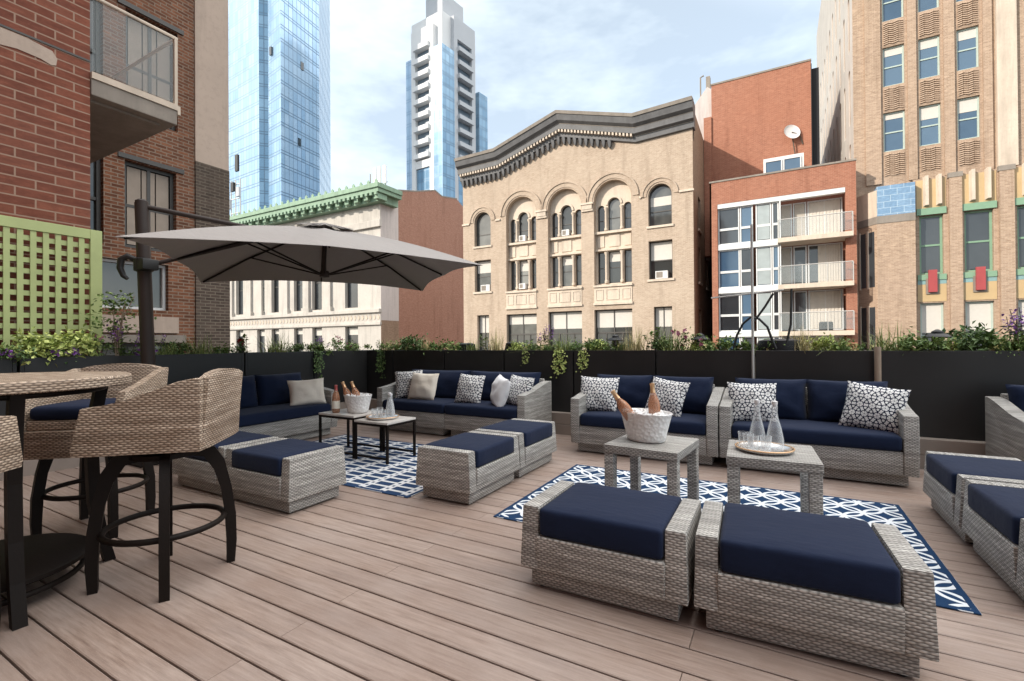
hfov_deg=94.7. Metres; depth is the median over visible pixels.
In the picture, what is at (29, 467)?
ledge
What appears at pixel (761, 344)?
flowering plant
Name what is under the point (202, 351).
ornamental grass
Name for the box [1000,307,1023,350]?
flowering plant
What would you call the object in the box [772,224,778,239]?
window
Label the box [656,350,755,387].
planter box
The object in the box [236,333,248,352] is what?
rose bush
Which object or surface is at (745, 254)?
window
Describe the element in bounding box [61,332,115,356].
flowering plant
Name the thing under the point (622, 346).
ornamental grass
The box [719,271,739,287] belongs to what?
window
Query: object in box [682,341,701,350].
leafy shrub
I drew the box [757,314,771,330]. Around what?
window
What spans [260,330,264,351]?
window
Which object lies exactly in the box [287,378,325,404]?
throw pillow
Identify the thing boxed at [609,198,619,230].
window
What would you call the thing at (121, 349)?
flowering plant
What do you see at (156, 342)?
flowering plant
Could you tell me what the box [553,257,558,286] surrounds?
window
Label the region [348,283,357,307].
window
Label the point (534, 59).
sky
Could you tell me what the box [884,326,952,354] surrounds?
leafy shrub
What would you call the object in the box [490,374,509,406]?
throw pillow
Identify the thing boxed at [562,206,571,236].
window
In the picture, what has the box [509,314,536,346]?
window
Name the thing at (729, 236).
window
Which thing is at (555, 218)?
window
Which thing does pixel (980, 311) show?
window
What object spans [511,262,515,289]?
window
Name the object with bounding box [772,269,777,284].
window
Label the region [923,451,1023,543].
ottoman
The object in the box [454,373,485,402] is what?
throw pillow
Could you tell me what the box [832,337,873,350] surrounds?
flowering plant
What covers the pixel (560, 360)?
trailing vine
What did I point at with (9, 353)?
flowering plant
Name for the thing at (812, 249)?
window
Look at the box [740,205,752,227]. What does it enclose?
window
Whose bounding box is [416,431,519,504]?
ottoman
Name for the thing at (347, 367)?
planter box
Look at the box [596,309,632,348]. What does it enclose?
window
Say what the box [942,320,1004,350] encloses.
leafy shrub
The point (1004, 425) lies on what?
sofa
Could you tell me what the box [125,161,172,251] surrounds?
window
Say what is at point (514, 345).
leafy shrub
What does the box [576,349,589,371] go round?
trailing vine
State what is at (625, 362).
planter box
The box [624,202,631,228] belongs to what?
window
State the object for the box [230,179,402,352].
stone building
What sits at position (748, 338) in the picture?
window
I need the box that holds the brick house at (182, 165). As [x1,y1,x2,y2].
[90,0,229,354]
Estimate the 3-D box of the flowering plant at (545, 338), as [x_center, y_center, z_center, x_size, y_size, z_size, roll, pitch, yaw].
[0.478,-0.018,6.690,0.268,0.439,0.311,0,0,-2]
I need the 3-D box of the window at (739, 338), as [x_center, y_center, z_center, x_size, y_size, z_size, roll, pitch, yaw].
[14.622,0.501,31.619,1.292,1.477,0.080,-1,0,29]
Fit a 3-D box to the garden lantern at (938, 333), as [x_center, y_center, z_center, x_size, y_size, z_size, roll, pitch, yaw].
[4.156,0.014,4.605,0.216,0.246,0.216,-1,0,29]
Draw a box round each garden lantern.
[607,334,623,349]
[691,333,709,350]
[923,329,951,350]
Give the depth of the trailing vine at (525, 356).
6.58 m
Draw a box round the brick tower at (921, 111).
[816,0,1023,349]
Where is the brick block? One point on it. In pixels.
(744, 121)
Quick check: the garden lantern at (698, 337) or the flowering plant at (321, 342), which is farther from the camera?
the flowering plant at (321, 342)
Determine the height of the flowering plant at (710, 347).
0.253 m
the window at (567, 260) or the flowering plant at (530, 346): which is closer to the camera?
the flowering plant at (530, 346)
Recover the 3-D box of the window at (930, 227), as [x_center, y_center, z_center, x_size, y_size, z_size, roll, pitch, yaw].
[24.210,-5.518,27.280,1.052,3.396,0.080,-1,0,29]
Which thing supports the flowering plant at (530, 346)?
in the planter box at (562, 388)
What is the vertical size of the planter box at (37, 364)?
0.821 m
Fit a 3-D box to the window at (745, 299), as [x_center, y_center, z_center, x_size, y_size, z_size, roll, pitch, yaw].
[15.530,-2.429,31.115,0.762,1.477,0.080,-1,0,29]
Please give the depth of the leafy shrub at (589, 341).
6.26 m
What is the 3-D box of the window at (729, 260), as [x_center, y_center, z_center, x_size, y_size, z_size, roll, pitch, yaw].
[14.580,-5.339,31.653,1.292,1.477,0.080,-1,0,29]
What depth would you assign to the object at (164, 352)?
5.54 m
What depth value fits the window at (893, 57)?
28.56 m
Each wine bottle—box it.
[332,385,339,412]
[341,381,350,394]
[350,381,359,395]
[610,389,633,420]
[648,383,660,413]
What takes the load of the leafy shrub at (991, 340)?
in the planter box at (950, 391)
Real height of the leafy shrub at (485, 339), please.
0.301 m
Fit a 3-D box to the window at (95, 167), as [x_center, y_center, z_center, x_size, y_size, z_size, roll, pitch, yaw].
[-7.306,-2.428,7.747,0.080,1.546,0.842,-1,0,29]
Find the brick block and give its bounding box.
[695,59,819,261]
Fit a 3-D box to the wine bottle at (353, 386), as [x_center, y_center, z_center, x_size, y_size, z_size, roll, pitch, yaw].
[-1.714,0.597,5.184,0.082,0.314,0.082,-22,-4,10]
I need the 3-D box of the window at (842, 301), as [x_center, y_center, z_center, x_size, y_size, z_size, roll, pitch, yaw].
[19.841,-1.931,29.806,1.852,2.555,0.080,-1,0,29]
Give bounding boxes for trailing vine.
[310,350,324,378]
[373,349,385,378]
[522,350,529,362]
[550,348,567,377]
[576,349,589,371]
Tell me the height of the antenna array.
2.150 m
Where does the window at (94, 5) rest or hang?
in the brick house at (182, 165)
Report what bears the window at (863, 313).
in the brick tower at (921, 111)
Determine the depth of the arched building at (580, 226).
36.40 m
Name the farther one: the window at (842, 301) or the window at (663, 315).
the window at (663, 315)
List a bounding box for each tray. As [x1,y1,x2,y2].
[366,413,398,420]
[735,441,794,455]
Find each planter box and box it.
[0,358,16,415]
[17,355,140,372]
[155,353,243,384]
[244,351,312,379]
[313,350,366,401]
[367,350,392,398]
[393,350,444,382]
[445,350,504,371]
[504,350,573,411]
[574,350,656,395]
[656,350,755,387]
[755,350,873,386]
[871,350,1023,440]
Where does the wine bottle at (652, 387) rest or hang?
in the ice bucket at (642, 425)
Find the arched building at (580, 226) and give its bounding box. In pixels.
[454,96,710,349]
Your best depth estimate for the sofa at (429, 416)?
6.42 m
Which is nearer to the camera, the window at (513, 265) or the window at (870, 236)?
the window at (870, 236)
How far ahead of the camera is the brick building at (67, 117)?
5.09 m
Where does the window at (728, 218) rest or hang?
in the apartment house at (797, 214)
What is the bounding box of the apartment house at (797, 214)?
[709,153,857,349]
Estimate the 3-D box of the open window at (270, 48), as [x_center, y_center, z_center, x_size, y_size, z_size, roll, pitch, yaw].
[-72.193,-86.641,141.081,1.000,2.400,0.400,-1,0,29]
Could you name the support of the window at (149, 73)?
in the brick house at (182, 165)
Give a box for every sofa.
[239,372,336,439]
[377,369,471,434]
[444,371,551,435]
[570,374,724,464]
[719,377,919,485]
[985,384,1023,460]
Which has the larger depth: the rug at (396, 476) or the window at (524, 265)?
the window at (524, 265)
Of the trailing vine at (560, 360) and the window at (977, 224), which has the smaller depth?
the trailing vine at (560, 360)
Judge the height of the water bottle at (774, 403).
0.311 m
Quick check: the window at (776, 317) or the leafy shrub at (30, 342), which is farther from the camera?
the window at (776, 317)
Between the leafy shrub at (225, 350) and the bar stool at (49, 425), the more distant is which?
the leafy shrub at (225, 350)
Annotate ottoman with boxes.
[172,431,279,494]
[225,438,345,513]
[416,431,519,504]
[474,418,556,477]
[521,480,700,620]
[694,500,938,677]
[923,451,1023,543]
[962,479,1023,600]
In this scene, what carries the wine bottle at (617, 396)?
in the ice bucket at (642, 425)
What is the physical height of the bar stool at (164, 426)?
1.077 m
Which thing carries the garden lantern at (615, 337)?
on the planter box at (625, 362)
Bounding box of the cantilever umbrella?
[115,198,482,467]
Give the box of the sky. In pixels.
[330,0,820,191]
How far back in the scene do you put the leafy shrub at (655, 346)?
5.82 m
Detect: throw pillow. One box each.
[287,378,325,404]
[395,370,422,397]
[407,372,438,399]
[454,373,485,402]
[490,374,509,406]
[505,374,534,405]
[581,376,619,410]
[645,377,689,416]
[727,382,777,421]
[838,381,910,434]
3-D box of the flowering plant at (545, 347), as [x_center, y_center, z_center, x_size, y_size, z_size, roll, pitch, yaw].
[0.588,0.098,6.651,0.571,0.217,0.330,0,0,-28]
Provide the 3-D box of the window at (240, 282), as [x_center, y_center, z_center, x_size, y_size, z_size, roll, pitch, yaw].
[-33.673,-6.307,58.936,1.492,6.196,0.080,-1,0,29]
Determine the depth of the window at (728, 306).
31.65 m
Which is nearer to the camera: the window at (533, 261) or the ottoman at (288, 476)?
the ottoman at (288, 476)
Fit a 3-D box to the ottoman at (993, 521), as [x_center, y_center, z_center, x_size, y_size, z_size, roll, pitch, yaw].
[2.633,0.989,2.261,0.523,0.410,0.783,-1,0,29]
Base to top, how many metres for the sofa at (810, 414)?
0.825 m
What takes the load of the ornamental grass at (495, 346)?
in the planter box at (481, 360)
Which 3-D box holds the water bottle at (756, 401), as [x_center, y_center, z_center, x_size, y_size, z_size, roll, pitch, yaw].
[1.597,0.539,3.070,0.105,0.311,0.105,-1,0,29]
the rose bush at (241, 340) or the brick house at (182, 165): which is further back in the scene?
the brick house at (182, 165)
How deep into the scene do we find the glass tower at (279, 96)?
144.60 m
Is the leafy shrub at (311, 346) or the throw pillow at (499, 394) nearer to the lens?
the throw pillow at (499, 394)
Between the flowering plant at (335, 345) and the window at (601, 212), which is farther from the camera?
the window at (601, 212)
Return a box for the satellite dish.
[784,125,803,153]
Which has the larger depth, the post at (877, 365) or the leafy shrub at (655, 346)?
the leafy shrub at (655, 346)
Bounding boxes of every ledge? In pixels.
[0,402,346,480]
[369,398,985,468]
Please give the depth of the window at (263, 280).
56.80 m
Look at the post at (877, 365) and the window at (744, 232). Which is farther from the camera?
the window at (744, 232)
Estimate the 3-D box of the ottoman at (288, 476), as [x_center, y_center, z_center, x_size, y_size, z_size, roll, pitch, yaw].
[-1.768,1.030,3.680,0.784,0.410,0.523,-1,0,29]
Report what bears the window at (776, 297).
in the apartment house at (797, 214)
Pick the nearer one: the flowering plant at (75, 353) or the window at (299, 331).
the flowering plant at (75, 353)
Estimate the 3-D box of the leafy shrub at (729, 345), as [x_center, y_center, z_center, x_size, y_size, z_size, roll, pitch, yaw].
[2.554,0.046,5.521,0.725,0.295,0.349,-1,0,24]
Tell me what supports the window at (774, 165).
in the apartment house at (797, 214)
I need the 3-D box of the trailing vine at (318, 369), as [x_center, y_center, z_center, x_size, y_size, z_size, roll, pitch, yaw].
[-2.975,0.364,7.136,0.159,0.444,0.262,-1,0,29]
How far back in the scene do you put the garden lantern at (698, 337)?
5.62 m
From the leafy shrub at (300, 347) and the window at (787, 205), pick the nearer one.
the leafy shrub at (300, 347)
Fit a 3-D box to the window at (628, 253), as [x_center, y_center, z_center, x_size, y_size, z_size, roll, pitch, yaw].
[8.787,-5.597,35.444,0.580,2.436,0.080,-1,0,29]
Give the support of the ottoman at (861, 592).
on the deck
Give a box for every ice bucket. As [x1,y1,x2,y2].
[344,393,371,412]
[621,408,672,443]
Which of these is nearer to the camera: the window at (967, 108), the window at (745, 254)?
the window at (967, 108)
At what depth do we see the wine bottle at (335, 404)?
5.14 m
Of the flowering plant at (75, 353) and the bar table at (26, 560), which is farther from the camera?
the flowering plant at (75, 353)
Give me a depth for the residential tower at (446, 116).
153.75 m
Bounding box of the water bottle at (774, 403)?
[765,401,784,449]
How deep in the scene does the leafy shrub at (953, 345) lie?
4.53 m
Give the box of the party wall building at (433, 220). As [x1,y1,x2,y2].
[398,189,463,349]
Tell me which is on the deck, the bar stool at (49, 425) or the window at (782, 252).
the bar stool at (49, 425)
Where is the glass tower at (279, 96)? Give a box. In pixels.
[228,0,330,216]
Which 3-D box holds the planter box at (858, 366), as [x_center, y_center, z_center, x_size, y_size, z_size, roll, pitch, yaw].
[3.264,0.517,5.156,1.046,0.821,0.530,-1,0,29]
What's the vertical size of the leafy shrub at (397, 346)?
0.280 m
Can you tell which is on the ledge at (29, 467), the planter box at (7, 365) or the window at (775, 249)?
the planter box at (7, 365)
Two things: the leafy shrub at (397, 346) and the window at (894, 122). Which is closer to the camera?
the leafy shrub at (397, 346)
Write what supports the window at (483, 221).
in the arched building at (580, 226)
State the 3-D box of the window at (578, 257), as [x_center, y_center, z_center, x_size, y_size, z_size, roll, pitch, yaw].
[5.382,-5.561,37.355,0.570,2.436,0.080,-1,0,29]
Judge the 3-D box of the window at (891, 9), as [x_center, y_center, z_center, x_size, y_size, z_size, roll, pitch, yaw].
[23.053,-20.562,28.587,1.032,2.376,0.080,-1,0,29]
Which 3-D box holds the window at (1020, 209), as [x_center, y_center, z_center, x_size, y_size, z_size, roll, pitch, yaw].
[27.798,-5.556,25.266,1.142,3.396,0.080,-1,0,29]
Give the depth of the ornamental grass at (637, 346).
6.04 m
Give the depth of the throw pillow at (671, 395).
4.90 m
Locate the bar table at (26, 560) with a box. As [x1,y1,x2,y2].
[0,371,131,630]
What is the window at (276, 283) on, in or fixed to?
in the stone building at (307, 312)
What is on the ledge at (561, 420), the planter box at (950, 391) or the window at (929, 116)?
the planter box at (950, 391)
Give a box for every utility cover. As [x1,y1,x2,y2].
[458,343,474,349]
[505,342,522,349]
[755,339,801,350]
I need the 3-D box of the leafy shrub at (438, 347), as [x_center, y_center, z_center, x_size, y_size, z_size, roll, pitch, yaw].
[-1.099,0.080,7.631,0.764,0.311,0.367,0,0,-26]
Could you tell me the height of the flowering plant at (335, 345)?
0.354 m
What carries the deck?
on the terrace slab
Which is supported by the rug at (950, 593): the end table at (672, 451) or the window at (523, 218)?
the end table at (672, 451)
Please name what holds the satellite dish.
attached to the brick block
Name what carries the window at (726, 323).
in the apartment house at (797, 214)
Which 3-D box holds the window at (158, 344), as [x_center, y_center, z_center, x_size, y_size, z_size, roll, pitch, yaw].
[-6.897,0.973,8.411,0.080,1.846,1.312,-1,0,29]
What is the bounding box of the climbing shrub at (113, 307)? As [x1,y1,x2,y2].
[68,290,156,355]
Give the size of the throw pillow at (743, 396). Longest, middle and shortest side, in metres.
0.440 x 0.410 x 0.189 m
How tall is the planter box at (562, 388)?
0.821 m
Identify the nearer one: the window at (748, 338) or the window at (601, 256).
the window at (748, 338)
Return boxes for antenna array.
[370,165,387,184]
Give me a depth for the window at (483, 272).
41.39 m
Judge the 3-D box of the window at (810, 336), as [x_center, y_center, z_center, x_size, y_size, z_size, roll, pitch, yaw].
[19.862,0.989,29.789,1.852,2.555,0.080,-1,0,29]
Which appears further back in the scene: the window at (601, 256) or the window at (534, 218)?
the window at (534, 218)
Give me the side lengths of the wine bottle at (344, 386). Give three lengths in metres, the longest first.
0.314 x 0.082 x 0.082 m
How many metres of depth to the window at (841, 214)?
29.78 m
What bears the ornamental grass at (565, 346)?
in the planter box at (562, 388)
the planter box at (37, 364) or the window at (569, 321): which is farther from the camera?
the window at (569, 321)
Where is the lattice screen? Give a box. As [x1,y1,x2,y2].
[0,215,101,355]
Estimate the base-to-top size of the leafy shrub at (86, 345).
0.467 m
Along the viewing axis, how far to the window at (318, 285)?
52.04 m
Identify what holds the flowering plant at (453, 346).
in the planter box at (481, 360)
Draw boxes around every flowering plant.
[0,337,36,364]
[33,336,84,363]
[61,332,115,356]
[106,320,139,355]
[123,339,157,354]
[137,331,166,354]
[316,336,329,350]
[327,334,352,350]
[445,340,460,349]
[523,340,541,351]
[537,325,554,349]
[538,340,561,349]
[590,339,625,349]
[658,327,717,350]
[696,336,729,350]
[737,338,784,354]
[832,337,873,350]
[900,336,956,350]
[985,334,1023,356]
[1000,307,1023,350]
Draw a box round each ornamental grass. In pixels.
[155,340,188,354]
[169,335,219,353]
[255,333,296,352]
[421,335,429,349]
[463,340,480,349]
[481,329,513,349]
[550,335,583,349]
[610,322,654,349]
[610,334,633,349]
[643,324,690,349]
[781,326,827,351]
[824,337,851,350]
[841,321,926,350]
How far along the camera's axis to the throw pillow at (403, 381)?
6.69 m
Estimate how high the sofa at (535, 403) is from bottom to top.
0.824 m
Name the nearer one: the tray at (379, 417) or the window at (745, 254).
the tray at (379, 417)
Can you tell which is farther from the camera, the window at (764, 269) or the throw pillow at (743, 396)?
the window at (764, 269)
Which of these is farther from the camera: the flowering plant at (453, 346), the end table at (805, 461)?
the flowering plant at (453, 346)
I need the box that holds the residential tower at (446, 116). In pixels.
[406,0,487,205]
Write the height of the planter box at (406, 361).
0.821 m
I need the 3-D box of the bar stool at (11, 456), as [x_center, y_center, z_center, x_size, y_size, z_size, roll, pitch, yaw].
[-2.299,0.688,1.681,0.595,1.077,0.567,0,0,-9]
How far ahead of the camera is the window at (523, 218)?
39.82 m
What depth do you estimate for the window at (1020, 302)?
25.43 m
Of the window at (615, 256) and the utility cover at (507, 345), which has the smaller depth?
the utility cover at (507, 345)
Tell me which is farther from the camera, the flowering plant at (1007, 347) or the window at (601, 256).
the window at (601, 256)
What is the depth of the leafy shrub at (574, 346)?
6.34 m
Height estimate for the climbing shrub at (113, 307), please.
0.789 m
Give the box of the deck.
[0,419,1023,680]
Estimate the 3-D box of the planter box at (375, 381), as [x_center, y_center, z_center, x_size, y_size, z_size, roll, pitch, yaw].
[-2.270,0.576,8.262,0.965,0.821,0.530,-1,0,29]
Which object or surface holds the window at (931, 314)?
in the brick tower at (921, 111)
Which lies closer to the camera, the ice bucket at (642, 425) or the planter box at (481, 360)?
the ice bucket at (642, 425)
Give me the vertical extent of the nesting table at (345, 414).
0.446 m
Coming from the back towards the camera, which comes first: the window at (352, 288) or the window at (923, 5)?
the window at (352, 288)
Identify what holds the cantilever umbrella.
on the deck
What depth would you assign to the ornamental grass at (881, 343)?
4.78 m
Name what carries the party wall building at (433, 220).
on the ground
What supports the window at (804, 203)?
in the apartment house at (797, 214)
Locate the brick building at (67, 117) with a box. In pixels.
[0,0,180,355]
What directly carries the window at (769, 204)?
in the apartment house at (797, 214)
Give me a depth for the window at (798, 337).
30.46 m
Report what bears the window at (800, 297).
in the apartment house at (797, 214)
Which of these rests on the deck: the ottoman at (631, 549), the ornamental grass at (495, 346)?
the ottoman at (631, 549)
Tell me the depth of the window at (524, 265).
39.79 m
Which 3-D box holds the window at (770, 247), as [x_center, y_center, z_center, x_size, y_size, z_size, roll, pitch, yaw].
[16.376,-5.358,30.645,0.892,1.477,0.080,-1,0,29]
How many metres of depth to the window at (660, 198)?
34.01 m
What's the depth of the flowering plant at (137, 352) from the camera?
5.22 m
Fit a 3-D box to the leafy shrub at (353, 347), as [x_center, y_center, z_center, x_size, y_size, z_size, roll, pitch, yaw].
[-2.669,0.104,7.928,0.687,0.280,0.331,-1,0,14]
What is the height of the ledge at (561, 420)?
0.308 m
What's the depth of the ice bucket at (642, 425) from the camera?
3.23 m
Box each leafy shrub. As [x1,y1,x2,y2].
[0,326,79,365]
[0,338,30,357]
[15,323,100,357]
[169,339,195,353]
[212,342,241,353]
[286,342,307,351]
[292,338,332,354]
[341,338,372,352]
[379,338,407,349]
[399,333,427,350]
[420,336,461,353]
[478,335,490,349]
[507,340,525,349]
[563,337,592,349]
[581,337,605,349]
[584,337,603,349]
[643,326,660,349]
[648,338,671,349]
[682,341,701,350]
[700,332,761,353]
[805,332,842,350]
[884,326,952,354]
[939,335,968,350]
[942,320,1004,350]
[967,323,1023,350]
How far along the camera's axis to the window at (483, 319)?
41.38 m
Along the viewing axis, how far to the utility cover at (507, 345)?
6.98 m
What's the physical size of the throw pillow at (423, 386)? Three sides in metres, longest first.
0.450 x 0.390 x 0.190 m
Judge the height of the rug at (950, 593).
0.007 m
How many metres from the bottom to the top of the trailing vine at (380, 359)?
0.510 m
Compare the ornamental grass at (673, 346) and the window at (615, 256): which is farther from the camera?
the window at (615, 256)
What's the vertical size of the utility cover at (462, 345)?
0.180 m
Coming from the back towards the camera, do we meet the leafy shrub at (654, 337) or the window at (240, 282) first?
the window at (240, 282)
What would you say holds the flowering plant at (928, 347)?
in the planter box at (950, 391)
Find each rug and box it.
[313,434,424,497]
[493,464,981,614]
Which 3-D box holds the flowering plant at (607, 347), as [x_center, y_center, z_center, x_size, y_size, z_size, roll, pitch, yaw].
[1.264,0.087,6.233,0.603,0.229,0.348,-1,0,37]
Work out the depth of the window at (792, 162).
32.66 m
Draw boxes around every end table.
[604,434,698,499]
[726,440,823,514]
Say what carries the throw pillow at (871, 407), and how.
on the sofa at (810, 414)
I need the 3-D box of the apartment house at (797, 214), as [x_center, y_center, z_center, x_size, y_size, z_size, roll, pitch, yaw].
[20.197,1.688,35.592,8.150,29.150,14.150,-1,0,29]
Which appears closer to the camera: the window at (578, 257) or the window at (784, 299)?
the window at (784, 299)
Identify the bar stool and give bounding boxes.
[0,416,22,620]
[23,363,168,538]
[69,368,242,602]
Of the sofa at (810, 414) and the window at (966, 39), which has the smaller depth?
the sofa at (810, 414)
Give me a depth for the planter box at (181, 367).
5.65 m
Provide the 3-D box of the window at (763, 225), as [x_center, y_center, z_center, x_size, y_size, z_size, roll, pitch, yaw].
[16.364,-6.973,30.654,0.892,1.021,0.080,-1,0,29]
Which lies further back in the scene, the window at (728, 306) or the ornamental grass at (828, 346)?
the window at (728, 306)
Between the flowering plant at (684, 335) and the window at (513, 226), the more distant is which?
the window at (513, 226)
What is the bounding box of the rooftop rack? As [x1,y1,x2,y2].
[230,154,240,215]
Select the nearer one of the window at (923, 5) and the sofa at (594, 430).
the sofa at (594, 430)
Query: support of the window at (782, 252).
in the apartment house at (797, 214)
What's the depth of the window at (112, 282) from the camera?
8.47 m
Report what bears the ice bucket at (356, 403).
on the nesting table at (345, 414)
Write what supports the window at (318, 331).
in the stone building at (307, 312)
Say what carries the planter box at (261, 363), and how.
on the ledge at (29, 467)
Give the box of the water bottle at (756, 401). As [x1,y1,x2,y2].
[748,399,766,446]
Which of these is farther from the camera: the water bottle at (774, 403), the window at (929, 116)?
the window at (929, 116)
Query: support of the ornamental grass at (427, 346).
in the planter box at (406, 361)
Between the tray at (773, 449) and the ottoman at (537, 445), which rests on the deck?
the ottoman at (537, 445)
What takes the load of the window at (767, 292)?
in the apartment house at (797, 214)
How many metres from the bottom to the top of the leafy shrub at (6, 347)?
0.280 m
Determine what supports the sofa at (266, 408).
on the deck
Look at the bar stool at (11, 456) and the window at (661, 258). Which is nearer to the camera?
the bar stool at (11, 456)
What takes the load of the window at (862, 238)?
in the brick tower at (921, 111)
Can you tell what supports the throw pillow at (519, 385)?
on the sofa at (535, 403)
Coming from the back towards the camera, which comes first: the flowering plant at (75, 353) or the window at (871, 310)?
the window at (871, 310)
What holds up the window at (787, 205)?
in the apartment house at (797, 214)
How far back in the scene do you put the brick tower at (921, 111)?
27.28 m
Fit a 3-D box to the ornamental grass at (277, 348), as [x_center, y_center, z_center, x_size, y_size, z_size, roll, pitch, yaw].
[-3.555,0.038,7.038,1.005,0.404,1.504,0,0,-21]
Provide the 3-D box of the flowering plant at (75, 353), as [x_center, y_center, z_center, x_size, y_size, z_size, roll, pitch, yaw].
[-4.480,0.096,4.638,0.427,0.282,0.338,0,0,-37]
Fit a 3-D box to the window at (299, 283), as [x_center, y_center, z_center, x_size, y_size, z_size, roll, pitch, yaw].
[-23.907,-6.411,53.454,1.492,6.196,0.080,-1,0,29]
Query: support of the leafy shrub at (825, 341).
in the planter box at (858, 366)
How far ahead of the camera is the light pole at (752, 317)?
5.14 m
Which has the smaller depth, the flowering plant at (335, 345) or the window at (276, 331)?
the flowering plant at (335, 345)
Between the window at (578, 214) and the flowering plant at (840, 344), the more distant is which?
the window at (578, 214)
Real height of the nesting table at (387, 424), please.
0.409 m
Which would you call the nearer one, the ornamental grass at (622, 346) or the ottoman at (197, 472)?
the ottoman at (197, 472)
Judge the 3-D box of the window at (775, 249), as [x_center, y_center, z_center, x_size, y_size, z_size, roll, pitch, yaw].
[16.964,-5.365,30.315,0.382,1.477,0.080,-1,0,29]
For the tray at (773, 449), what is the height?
0.028 m
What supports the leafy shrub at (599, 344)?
in the planter box at (625, 362)
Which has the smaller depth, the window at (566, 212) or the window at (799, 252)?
the window at (799, 252)
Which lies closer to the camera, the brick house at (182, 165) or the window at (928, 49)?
the brick house at (182, 165)
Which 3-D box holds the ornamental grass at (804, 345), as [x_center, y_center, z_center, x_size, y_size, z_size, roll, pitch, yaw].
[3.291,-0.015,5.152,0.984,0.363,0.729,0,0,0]
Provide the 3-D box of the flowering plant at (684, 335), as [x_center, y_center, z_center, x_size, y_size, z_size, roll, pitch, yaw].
[2.129,0.011,5.654,0.374,0.370,0.688,0,0,-44]
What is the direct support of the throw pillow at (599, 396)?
on the sofa at (594, 430)
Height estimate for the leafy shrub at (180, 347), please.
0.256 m
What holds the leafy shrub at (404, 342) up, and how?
in the planter box at (406, 361)
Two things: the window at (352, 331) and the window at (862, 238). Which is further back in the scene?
the window at (352, 331)
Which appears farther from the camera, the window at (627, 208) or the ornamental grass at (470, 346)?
the window at (627, 208)
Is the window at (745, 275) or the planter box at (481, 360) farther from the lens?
the window at (745, 275)
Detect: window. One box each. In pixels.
[90,0,99,73]
[90,159,100,230]
[102,258,164,310]
[102,343,167,354]
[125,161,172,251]
[126,11,174,130]
[239,281,242,314]
[239,330,242,346]
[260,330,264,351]
[263,280,264,312]
[269,46,272,55]
[274,280,278,312]
[274,329,278,351]
[297,281,302,310]
[297,328,302,350]
[315,282,321,309]
[315,328,321,346]
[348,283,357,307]
[348,327,357,349]
[473,213,491,248]
[473,260,491,293]
[479,315,488,349]
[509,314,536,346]
[511,220,515,242]
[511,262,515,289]
[520,213,527,240]
[520,260,528,289]
[532,217,535,239]
[532,260,535,288]
[550,311,581,349]
[553,213,557,237]
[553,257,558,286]
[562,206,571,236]
[562,256,571,286]
[576,210,580,234]
[576,255,581,285]
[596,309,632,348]
[598,206,604,231]
[598,252,604,283]
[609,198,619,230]
[609,251,620,282]
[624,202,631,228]
[625,250,631,281]
[646,185,673,228]
[647,240,673,281]
[655,307,671,342]
[718,207,738,229]
[718,228,739,244]
[718,249,739,272]
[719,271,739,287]
[719,293,739,315]
[719,315,739,331]
[719,337,740,349]
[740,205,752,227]
[740,227,749,242]
[740,248,750,270]
[740,270,750,286]
[741,292,750,314]
[741,315,750,330]
[741,337,750,343]
[756,203,770,225]
[756,225,770,240]
[756,246,771,269]
[756,269,771,285]
[756,292,771,314]
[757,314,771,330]
[765,159,781,172]
[772,202,778,223]
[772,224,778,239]
[772,245,778,268]
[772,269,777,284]
[773,291,779,313]
[773,314,779,330]
[781,204,791,236]
[781,247,792,284]
[781,292,792,330]
[783,156,800,169]
[793,202,806,236]
[793,245,806,283]
[794,291,807,330]
[795,336,807,346]
[807,197,842,234]
[808,242,842,282]
[808,289,843,329]
[809,336,843,347]
[859,234,865,290]
[859,307,866,349]
[867,231,874,289]
[867,306,875,349]
[882,0,902,21]
[882,44,903,86]
[883,110,904,151]
[918,0,938,11]
[918,36,939,78]
[919,103,940,146]
[919,215,942,274]
[920,303,943,349]
[956,26,978,70]
[957,96,978,139]
[964,209,992,271]
[965,301,992,349]
[1017,206,1023,268]
[1018,300,1023,332]
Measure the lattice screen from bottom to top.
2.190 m
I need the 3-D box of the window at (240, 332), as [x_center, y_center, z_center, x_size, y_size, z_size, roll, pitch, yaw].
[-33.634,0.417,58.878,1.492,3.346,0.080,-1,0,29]
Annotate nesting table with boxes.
[319,408,381,458]
[354,416,415,464]
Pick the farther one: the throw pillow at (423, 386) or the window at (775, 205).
the window at (775, 205)

